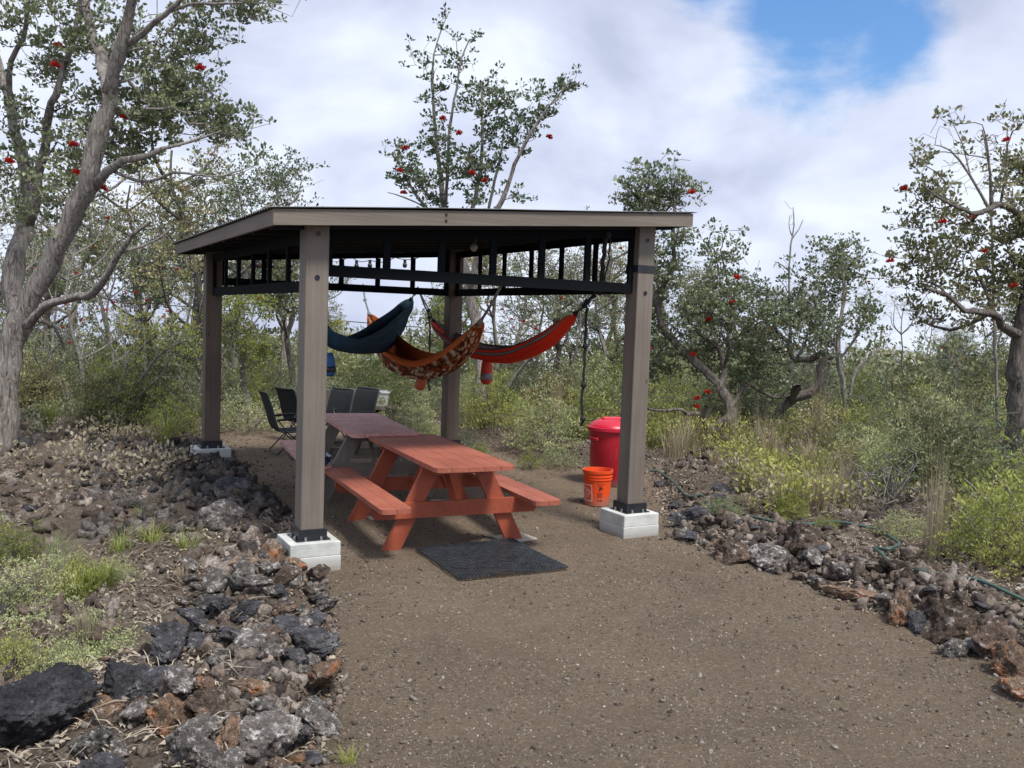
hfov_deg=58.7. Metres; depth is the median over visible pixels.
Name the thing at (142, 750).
lava rubble
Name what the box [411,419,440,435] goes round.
shrub
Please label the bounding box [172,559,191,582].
grass tuft
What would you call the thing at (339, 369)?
shrub
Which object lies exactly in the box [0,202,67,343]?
ohia tree
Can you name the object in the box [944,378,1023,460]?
shrub
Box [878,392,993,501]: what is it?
shrub
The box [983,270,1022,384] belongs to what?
ohia tree
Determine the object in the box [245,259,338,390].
ohia tree
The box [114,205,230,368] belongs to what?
ohia tree
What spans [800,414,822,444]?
grass tuft
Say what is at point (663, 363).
shrub
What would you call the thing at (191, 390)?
shrub
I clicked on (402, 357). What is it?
hammock
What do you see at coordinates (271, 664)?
lava rock
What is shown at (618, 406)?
shrub
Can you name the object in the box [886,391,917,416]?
shrub
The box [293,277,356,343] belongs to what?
ohia tree
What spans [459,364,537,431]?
shrub
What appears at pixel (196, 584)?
lava rock
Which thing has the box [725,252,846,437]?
ohia tree
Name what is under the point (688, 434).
grass tuft
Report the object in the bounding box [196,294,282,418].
ohia tree
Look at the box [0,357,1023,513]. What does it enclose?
dry cover
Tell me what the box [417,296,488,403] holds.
ohia tree
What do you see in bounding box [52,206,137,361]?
ohia tree
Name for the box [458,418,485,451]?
shrub
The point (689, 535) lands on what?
lava rock
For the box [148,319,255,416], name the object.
shrub
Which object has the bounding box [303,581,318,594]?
lava rock
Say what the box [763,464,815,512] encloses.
grass tuft
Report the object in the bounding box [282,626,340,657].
lava rock
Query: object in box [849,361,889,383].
shrub
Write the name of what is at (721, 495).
lava rock
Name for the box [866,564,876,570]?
lava rock
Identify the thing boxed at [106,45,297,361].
ohia tree
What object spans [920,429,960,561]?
grass tuft
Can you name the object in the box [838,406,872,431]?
grass tuft
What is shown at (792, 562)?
lava rock
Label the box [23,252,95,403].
ohia tree
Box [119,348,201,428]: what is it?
shrub
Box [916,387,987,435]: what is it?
shrub
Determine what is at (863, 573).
lava rock
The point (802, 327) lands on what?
ohia tree
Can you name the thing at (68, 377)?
shrub
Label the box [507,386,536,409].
shrub
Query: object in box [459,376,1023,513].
ground cover
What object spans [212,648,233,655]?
lava rock
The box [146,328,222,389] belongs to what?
shrub
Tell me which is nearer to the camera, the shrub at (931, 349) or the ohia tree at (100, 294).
the ohia tree at (100, 294)
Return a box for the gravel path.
[220,419,1023,767]
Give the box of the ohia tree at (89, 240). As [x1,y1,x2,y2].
[0,138,156,364]
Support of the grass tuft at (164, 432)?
on the ground at (72, 521)
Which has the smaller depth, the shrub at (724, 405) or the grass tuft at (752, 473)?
the grass tuft at (752, 473)
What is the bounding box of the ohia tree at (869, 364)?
[860,352,886,383]
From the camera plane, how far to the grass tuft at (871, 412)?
14.66 m
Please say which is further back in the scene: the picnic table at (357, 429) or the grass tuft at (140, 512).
the picnic table at (357, 429)
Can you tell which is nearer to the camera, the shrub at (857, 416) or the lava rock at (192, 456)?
the lava rock at (192, 456)
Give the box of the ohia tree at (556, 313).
[524,258,594,383]
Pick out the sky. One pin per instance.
(815, 107)
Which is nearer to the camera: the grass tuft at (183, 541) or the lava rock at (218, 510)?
the grass tuft at (183, 541)
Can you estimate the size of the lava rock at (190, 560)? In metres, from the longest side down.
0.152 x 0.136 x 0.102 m
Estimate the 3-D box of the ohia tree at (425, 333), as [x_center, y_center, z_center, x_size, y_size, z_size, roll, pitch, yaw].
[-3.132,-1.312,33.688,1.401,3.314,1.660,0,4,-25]
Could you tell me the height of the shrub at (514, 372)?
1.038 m
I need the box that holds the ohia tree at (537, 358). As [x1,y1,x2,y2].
[488,246,582,376]
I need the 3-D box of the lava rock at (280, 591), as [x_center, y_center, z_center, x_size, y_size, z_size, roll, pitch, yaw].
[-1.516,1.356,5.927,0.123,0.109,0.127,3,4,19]
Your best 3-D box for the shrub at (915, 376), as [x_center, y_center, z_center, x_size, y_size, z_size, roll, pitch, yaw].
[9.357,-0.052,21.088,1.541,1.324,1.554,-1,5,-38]
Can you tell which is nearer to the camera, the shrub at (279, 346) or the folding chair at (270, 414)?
the folding chair at (270, 414)
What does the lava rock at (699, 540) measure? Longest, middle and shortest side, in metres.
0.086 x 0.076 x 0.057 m
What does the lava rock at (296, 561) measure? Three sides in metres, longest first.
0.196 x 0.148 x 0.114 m
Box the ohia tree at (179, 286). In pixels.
[124,254,202,339]
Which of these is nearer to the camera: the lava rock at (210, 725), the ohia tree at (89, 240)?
the lava rock at (210, 725)
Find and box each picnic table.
[280,413,433,501]
[325,434,559,550]
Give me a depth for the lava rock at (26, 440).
11.44 m
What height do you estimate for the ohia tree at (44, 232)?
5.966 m
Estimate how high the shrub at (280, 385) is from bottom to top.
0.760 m
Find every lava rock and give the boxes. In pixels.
[0,662,101,747]
[4,465,27,474]
[19,423,29,429]
[19,437,34,446]
[21,504,38,512]
[30,621,47,641]
[67,726,117,758]
[73,751,127,767]
[82,694,124,719]
[102,659,150,703]
[106,710,125,726]
[108,737,129,757]
[119,699,147,720]
[125,695,152,708]
[127,665,170,700]
[127,763,136,767]
[138,654,150,661]
[144,621,189,639]
[146,692,192,737]
[150,624,187,663]
[162,662,195,694]
[165,714,222,752]
[171,453,194,462]
[171,727,220,767]
[174,595,187,606]
[175,608,207,630]
[180,556,198,572]
[182,574,199,583]
[185,632,215,642]
[185,684,235,716]
[186,639,203,649]
[189,581,202,590]
[191,643,213,657]
[191,676,214,689]
[192,593,222,612]
[196,498,244,524]
[199,624,215,633]
[200,568,227,593]
[203,476,251,495]
[203,567,215,573]
[206,596,231,616]
[206,654,224,664]
[207,633,216,640]
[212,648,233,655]
[214,713,241,753]
[214,746,244,767]
[215,621,229,628]
[216,625,239,642]
[218,634,235,641]
[223,711,241,723]
[225,556,242,559]
[226,572,248,589]
[227,678,269,696]
[229,557,257,567]
[229,599,260,622]
[230,627,266,657]
[231,453,240,465]
[232,557,255,573]
[236,469,247,475]
[236,616,249,622]
[236,656,249,671]
[238,710,303,761]
[242,574,274,587]
[246,696,283,715]
[252,622,270,630]
[255,673,268,679]
[257,561,281,575]
[258,552,268,558]
[259,542,282,561]
[259,586,276,596]
[259,624,283,639]
[261,493,279,501]
[261,601,297,617]
[264,643,283,657]
[266,505,283,514]
[266,660,281,669]
[267,755,285,767]
[271,698,287,706]
[272,584,288,597]
[272,614,307,633]
[274,565,301,584]
[278,596,290,601]
[280,648,307,664]
[282,561,301,585]
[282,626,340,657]
[283,680,296,688]
[285,749,305,764]
[287,557,307,570]
[290,730,310,746]
[293,605,307,615]
[295,698,343,737]
[297,664,311,673]
[298,618,313,627]
[301,586,314,594]
[302,609,327,626]
[302,724,312,743]
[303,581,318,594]
[304,749,323,764]
[306,564,330,578]
[306,653,320,665]
[307,591,329,603]
[307,659,343,687]
[310,695,325,707]
[316,582,325,591]
[316,597,339,611]
[323,624,339,633]
[645,452,651,458]
[654,480,666,486]
[667,505,712,524]
[668,500,682,509]
[672,526,690,536]
[680,530,697,539]
[692,538,701,543]
[712,482,732,493]
[712,493,726,502]
[713,538,749,564]
[724,483,736,488]
[734,518,747,524]
[745,541,754,546]
[747,543,793,569]
[748,524,760,530]
[765,566,775,573]
[783,521,824,553]
[786,557,799,569]
[797,564,809,571]
[799,545,829,559]
[804,546,823,565]
[807,573,831,581]
[811,581,838,592]
[819,585,878,601]
[826,561,852,579]
[860,570,869,576]
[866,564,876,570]
[872,592,892,603]
[878,557,888,569]
[885,559,911,570]
[887,587,911,625]
[895,567,918,581]
[904,587,914,592]
[904,610,927,633]
[914,578,926,585]
[916,595,980,643]
[921,583,940,593]
[936,638,970,658]
[957,598,972,607]
[964,637,980,656]
[971,616,1016,656]
[974,601,989,610]
[989,639,1023,677]
[996,675,1023,700]
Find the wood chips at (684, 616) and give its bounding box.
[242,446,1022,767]
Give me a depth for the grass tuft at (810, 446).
12.49 m
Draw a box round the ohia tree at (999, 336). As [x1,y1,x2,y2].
[974,302,1014,369]
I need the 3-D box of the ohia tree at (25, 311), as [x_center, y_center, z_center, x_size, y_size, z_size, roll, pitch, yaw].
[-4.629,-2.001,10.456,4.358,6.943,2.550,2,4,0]
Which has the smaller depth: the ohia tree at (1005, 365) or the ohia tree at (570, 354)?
the ohia tree at (1005, 365)
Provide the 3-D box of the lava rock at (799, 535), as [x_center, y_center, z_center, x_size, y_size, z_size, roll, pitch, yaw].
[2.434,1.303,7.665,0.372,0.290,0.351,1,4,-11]
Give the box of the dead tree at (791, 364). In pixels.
[775,202,802,413]
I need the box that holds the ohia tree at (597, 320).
[556,247,625,381]
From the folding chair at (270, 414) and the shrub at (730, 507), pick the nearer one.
the shrub at (730, 507)
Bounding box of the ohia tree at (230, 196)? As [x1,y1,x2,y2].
[177,152,304,379]
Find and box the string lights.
[256,258,416,272]
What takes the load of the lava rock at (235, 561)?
on the ground at (72, 521)
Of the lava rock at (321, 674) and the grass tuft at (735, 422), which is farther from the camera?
the grass tuft at (735, 422)
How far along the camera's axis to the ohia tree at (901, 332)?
20.82 m
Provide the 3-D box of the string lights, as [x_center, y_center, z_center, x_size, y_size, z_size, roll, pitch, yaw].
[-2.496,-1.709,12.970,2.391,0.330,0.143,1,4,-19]
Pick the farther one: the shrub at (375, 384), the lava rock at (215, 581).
the shrub at (375, 384)
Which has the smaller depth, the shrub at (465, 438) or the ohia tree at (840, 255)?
the shrub at (465, 438)
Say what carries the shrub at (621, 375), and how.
on the ground at (72, 521)
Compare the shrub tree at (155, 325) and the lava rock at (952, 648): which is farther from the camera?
the shrub tree at (155, 325)
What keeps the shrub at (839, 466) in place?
on the ground at (72, 521)
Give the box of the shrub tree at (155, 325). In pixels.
[69,272,202,425]
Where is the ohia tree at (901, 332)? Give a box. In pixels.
[869,291,930,374]
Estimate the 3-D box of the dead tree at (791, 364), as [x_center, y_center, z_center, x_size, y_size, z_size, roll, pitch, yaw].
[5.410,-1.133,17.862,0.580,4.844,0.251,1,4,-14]
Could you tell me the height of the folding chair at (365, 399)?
0.789 m
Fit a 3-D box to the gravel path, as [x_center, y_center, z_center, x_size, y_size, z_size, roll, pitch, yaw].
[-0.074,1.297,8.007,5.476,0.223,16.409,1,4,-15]
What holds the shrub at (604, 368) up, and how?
on the ground at (72, 521)
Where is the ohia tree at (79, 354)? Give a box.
[1,207,150,395]
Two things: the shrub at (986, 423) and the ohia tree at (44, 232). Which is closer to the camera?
the shrub at (986, 423)
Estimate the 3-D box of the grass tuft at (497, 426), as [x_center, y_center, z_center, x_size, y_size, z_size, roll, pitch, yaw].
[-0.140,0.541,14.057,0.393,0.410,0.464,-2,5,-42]
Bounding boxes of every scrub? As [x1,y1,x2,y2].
[0,307,1007,404]
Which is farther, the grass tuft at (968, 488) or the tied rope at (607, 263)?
the grass tuft at (968, 488)
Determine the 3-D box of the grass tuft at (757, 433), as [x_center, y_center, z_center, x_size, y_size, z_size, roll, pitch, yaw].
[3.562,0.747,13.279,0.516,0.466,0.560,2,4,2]
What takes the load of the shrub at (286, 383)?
on the ground at (72, 521)
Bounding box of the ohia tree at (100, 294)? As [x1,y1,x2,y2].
[61,241,171,389]
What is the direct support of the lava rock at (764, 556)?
on the ground at (72, 521)
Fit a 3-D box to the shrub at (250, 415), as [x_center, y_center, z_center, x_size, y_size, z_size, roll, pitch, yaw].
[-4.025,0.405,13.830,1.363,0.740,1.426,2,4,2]
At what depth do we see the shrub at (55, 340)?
15.26 m
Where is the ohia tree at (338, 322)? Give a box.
[327,314,351,346]
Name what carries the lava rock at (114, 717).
on the ground at (72, 521)
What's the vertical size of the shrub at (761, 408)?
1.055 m
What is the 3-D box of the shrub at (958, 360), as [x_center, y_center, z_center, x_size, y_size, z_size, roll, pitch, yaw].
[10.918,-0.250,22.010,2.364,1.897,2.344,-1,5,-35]
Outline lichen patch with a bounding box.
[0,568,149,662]
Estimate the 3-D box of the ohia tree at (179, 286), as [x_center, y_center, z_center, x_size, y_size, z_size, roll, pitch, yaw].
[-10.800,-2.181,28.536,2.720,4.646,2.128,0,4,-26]
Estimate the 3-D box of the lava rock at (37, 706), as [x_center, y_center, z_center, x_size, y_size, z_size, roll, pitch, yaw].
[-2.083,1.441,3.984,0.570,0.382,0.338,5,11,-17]
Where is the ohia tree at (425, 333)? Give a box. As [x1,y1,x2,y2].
[409,307,435,348]
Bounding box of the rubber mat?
[416,538,567,579]
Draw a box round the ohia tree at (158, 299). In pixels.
[91,230,184,373]
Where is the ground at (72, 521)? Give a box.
[0,373,1023,767]
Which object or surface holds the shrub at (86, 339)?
on the ground at (72, 521)
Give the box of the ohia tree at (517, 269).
[485,248,558,367]
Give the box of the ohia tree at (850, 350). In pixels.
[844,342,880,376]
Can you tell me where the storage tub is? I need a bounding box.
[376,390,391,414]
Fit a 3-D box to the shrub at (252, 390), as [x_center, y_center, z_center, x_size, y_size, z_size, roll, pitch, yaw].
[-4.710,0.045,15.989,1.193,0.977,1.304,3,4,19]
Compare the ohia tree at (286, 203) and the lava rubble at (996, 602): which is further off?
the ohia tree at (286, 203)
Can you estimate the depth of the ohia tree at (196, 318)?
18.85 m
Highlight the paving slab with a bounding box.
[493,532,536,541]
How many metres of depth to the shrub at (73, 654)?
4.54 m
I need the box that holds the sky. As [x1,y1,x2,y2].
[0,0,1023,382]
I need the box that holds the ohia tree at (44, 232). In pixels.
[0,173,83,326]
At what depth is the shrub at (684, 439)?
12.55 m
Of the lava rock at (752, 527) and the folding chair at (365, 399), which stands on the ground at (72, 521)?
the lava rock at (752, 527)
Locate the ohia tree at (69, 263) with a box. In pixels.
[0,194,81,363]
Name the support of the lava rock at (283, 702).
on the ground at (72, 521)
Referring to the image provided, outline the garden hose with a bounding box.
[650,470,1023,601]
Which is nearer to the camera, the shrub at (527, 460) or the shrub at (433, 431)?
the shrub at (527, 460)
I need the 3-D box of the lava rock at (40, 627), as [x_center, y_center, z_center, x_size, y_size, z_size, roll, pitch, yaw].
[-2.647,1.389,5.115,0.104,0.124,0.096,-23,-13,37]
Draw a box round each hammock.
[327,287,418,376]
[362,284,501,390]
[422,291,596,384]
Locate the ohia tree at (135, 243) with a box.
[56,110,189,367]
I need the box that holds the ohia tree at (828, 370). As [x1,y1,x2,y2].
[783,275,885,416]
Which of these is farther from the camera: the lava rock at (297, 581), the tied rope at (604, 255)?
the tied rope at (604, 255)
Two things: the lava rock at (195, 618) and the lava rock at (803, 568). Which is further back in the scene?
the lava rock at (803, 568)
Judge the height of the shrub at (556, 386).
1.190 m
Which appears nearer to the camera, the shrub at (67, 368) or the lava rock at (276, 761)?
the lava rock at (276, 761)
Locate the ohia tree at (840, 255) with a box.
[786,231,897,423]
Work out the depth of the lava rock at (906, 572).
6.49 m
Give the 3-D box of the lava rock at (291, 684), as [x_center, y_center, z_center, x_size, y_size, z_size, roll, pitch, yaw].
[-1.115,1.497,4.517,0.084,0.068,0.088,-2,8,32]
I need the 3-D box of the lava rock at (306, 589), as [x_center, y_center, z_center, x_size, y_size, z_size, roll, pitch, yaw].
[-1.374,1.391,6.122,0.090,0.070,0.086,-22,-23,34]
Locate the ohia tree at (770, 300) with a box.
[725,278,814,374]
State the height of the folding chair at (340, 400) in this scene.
0.789 m
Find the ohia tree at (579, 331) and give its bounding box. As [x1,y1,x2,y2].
[521,243,627,389]
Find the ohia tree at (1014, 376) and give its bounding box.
[880,102,1023,465]
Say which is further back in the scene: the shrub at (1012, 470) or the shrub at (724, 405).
the shrub at (724, 405)
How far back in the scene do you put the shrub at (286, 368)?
18.80 m
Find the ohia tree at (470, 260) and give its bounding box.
[462,253,542,370]
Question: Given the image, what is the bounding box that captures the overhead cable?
[64,294,898,356]
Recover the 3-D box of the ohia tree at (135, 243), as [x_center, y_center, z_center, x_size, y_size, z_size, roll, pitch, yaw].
[-8.306,-2.841,20.090,2.988,5.966,2.521,4,5,31]
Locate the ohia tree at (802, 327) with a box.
[777,284,843,403]
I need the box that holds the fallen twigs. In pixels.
[0,439,1023,767]
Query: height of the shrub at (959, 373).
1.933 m
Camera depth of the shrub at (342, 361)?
21.17 m
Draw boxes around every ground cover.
[19,351,472,432]
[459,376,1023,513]
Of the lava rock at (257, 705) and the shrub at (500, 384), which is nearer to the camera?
the lava rock at (257, 705)
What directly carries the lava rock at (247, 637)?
on the ground at (72, 521)
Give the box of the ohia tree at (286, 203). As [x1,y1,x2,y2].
[217,144,329,373]
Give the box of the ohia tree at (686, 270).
[678,257,750,362]
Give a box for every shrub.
[0,307,74,371]
[0,312,74,384]
[0,330,80,404]
[0,510,48,565]
[0,548,87,608]
[0,620,48,677]
[10,634,100,680]
[18,330,67,407]
[18,331,129,409]
[18,350,71,411]
[23,318,118,388]
[40,545,100,588]
[52,331,145,397]
[52,355,88,388]
[52,362,88,397]
[61,361,137,427]
[68,365,167,430]
[75,364,153,429]
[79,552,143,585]
[87,343,133,374]
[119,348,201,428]
[135,385,201,437]
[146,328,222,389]
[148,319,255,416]
[152,370,193,394]
[174,375,201,408]
[185,332,270,386]
[188,352,248,394]
[190,383,234,408]
[220,387,292,432]
[221,340,272,378]
[221,361,277,409]
[238,351,284,386]
[240,357,288,405]
[259,357,297,405]
[265,369,296,405]
[267,331,297,366]
[273,359,331,385]
[288,333,360,385]
[331,323,359,366]
[331,351,356,379]
[332,366,382,388]
[338,354,420,409]
[348,330,384,373]
[382,389,439,434]
[388,408,423,431]
[397,383,441,414]
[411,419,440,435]
[427,374,461,391]
[440,368,490,412]
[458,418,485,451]
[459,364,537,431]
[460,343,546,399]
[461,328,560,386]
[462,363,514,400]
[469,440,493,453]
[487,374,508,400]
[492,361,563,403]
[497,362,542,388]
[501,382,588,454]
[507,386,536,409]
[515,448,544,468]
[517,360,589,427]
[538,441,584,469]
[547,349,660,437]
[547,355,596,396]
[549,353,620,391]
[551,382,619,439]
[558,329,623,382]
[562,370,619,414]
[565,398,600,437]
[569,353,666,420]
[574,384,657,445]
[585,386,650,414]
[603,313,705,389]
[605,395,658,440]
[607,359,652,395]
[646,393,702,447]
[648,357,705,406]
[648,365,705,409]
[648,389,691,422]
[650,333,732,390]
[653,393,701,417]
[653,394,721,425]
[662,356,705,401]
[664,354,755,416]
[666,424,698,450]
[673,328,804,410]
[685,352,779,410]
[698,384,757,429]
[700,493,749,516]
[702,398,725,416]
[703,393,724,420]
[715,368,813,431]
[733,471,756,494]
[735,375,793,425]
[773,342,846,400]
[774,366,807,412]
[776,492,811,520]
[783,446,819,471]
[784,364,850,416]
[786,355,840,399]
[804,467,832,478]
[806,449,834,472]
[812,511,840,529]
[815,421,893,459]
[818,453,883,503]
[819,420,928,474]
[823,368,909,425]
[826,364,890,416]
[829,438,870,478]
[832,457,851,475]
[833,439,934,515]
[839,413,889,446]
[841,380,885,420]
[842,400,895,430]
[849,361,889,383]
[849,427,996,496]
[851,416,963,500]
[855,388,925,433]
[865,509,927,541]
[867,363,948,413]
[872,379,938,415]
[874,371,992,463]
[878,354,950,398]
[878,362,911,396]
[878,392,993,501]
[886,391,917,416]
[892,333,1004,401]
[895,388,980,467]
[898,328,998,387]
[914,335,1007,392]
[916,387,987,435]
[916,472,1023,579]
[928,400,1023,493]
[932,429,1023,556]
[934,384,1006,423]
[940,375,1004,424]
[941,390,985,419]
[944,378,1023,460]
[953,350,1007,412]
[974,399,1006,443]
[981,309,1014,406]
[993,406,1006,447]
[994,457,1023,493]
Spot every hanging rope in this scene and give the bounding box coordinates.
[420,295,430,390]
[580,294,596,425]
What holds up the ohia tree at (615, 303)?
on the ground at (72, 521)
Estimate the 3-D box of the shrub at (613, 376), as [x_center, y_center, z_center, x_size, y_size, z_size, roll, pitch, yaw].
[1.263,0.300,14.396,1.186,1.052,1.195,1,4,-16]
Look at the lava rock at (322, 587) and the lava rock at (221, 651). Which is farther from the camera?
the lava rock at (322, 587)
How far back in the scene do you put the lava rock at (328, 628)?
5.49 m
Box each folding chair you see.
[257,389,296,454]
[274,386,296,439]
[326,386,356,441]
[331,386,380,442]
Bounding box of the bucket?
[582,467,612,506]
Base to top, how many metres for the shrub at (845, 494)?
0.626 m
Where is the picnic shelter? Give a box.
[172,206,696,570]
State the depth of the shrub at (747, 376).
17.25 m
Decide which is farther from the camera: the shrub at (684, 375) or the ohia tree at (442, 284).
the ohia tree at (442, 284)
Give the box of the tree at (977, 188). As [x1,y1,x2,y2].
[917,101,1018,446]
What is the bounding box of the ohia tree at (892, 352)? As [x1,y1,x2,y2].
[880,346,913,382]
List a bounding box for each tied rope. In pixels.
[598,232,610,295]
[603,238,611,294]
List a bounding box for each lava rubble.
[0,428,1023,713]
[77,432,291,539]
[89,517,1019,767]
[673,509,1023,658]
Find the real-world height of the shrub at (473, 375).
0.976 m
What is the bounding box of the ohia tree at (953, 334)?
[936,320,979,351]
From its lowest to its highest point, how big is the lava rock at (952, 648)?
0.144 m
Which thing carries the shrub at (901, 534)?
on the ground at (72, 521)
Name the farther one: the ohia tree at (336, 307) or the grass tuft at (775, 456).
the ohia tree at (336, 307)
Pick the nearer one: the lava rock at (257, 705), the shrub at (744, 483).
the lava rock at (257, 705)
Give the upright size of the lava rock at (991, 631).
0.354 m
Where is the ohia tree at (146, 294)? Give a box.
[121,214,190,374]
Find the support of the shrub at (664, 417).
on the ground at (72, 521)
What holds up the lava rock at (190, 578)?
on the ground at (72, 521)
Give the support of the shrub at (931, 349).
on the ground at (72, 521)
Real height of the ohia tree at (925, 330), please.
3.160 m
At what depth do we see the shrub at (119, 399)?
12.83 m
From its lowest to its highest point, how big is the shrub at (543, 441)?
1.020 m
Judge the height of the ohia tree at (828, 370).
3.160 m
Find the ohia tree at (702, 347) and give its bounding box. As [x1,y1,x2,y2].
[605,148,804,444]
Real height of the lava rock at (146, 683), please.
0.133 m
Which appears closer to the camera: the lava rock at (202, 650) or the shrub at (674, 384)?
the lava rock at (202, 650)
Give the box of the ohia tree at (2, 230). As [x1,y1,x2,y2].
[0,161,16,326]
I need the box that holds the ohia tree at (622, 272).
[581,199,670,350]
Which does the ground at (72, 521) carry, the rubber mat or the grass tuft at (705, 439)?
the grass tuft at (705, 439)
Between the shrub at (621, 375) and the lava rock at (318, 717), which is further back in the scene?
the shrub at (621, 375)
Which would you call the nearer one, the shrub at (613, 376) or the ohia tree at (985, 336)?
the shrub at (613, 376)
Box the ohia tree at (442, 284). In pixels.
[423,282,480,331]
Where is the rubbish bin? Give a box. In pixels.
[587,417,620,486]
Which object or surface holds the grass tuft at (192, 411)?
on the ground at (72, 521)
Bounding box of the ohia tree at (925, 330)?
[905,309,945,373]
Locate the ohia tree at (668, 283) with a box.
[651,248,699,352]
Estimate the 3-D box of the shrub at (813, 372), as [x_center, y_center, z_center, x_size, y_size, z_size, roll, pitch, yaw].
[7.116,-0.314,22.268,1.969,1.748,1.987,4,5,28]
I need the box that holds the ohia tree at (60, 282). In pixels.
[0,222,108,368]
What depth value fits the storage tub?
15.48 m
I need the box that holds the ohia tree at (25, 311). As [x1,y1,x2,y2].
[0,0,306,455]
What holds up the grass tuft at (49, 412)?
on the ground at (72, 521)
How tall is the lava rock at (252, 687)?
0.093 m
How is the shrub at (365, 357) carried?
on the ground at (72, 521)
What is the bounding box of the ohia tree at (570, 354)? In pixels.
[519,248,594,385]
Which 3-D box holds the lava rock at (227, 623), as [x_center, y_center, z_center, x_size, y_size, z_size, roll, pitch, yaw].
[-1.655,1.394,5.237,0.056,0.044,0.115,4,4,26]
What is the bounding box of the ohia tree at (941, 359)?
[930,332,967,371]
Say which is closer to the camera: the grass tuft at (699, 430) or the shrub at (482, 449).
the shrub at (482, 449)
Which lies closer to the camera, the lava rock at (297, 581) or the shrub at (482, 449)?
the lava rock at (297, 581)
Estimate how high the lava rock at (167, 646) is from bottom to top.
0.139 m
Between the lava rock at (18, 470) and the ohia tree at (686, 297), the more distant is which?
the ohia tree at (686, 297)
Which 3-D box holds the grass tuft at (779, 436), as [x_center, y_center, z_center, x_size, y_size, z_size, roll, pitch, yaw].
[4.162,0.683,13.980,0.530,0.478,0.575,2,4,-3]
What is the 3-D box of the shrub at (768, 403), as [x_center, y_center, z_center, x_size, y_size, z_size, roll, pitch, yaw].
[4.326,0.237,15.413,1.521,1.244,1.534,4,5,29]
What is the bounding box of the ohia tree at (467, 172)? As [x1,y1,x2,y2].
[378,3,588,424]
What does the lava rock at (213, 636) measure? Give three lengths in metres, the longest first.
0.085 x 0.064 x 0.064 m
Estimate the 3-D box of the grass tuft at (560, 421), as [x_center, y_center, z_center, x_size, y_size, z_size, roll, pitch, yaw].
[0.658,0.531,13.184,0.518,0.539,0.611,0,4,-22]
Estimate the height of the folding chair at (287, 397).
0.789 m
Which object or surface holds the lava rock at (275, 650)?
on the ground at (72, 521)
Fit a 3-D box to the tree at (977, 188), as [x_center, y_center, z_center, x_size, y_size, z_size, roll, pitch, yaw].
[6.554,-1.425,13.274,1.565,5.203,0.993,1,4,-20]
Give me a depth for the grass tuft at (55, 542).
6.81 m
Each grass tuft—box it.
[17,523,95,556]
[30,389,67,426]
[33,538,100,566]
[48,563,110,601]
[63,596,107,640]
[70,556,130,593]
[88,522,149,554]
[123,497,156,518]
[123,517,188,543]
[146,408,189,443]
[154,523,218,552]
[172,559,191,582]
[181,403,201,424]
[321,737,365,766]
[473,420,488,428]
[494,411,503,429]
[505,415,517,432]
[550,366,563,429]
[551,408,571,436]
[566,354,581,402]
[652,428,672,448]
[656,408,708,455]
[657,414,695,458]
[690,414,715,442]
[691,396,719,426]
[694,411,722,446]
[708,445,724,465]
[725,384,745,450]
[735,426,763,461]
[746,421,767,442]
[746,456,763,482]
[752,396,768,461]
[759,418,798,458]
[762,441,783,473]
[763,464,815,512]
[768,416,796,443]
[769,482,795,517]
[796,435,828,462]
[796,454,847,511]
[799,443,815,460]
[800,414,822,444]
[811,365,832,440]
[812,426,836,448]
[825,447,868,496]
[826,470,857,504]
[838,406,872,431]
[867,401,880,423]
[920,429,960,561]
[928,452,963,547]
[942,472,988,503]
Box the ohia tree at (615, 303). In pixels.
[568,205,669,370]
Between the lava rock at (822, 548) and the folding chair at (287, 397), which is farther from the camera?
the folding chair at (287, 397)
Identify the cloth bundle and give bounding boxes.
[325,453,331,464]
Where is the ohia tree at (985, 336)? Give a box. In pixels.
[939,291,1015,381]
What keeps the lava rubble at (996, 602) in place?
on the ground at (72, 521)
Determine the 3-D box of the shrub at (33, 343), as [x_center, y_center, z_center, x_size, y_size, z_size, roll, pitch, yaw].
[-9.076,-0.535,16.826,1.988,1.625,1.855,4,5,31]
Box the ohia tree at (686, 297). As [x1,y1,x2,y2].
[665,268,737,385]
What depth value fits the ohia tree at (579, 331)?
16.40 m
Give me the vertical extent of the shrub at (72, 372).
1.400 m
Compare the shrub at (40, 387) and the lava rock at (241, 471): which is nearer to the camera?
the lava rock at (241, 471)
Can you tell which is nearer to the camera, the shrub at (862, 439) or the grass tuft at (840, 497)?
the grass tuft at (840, 497)
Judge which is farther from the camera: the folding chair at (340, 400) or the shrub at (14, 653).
the folding chair at (340, 400)
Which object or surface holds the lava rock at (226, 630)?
on the ground at (72, 521)
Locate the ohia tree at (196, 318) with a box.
[116,184,259,364]

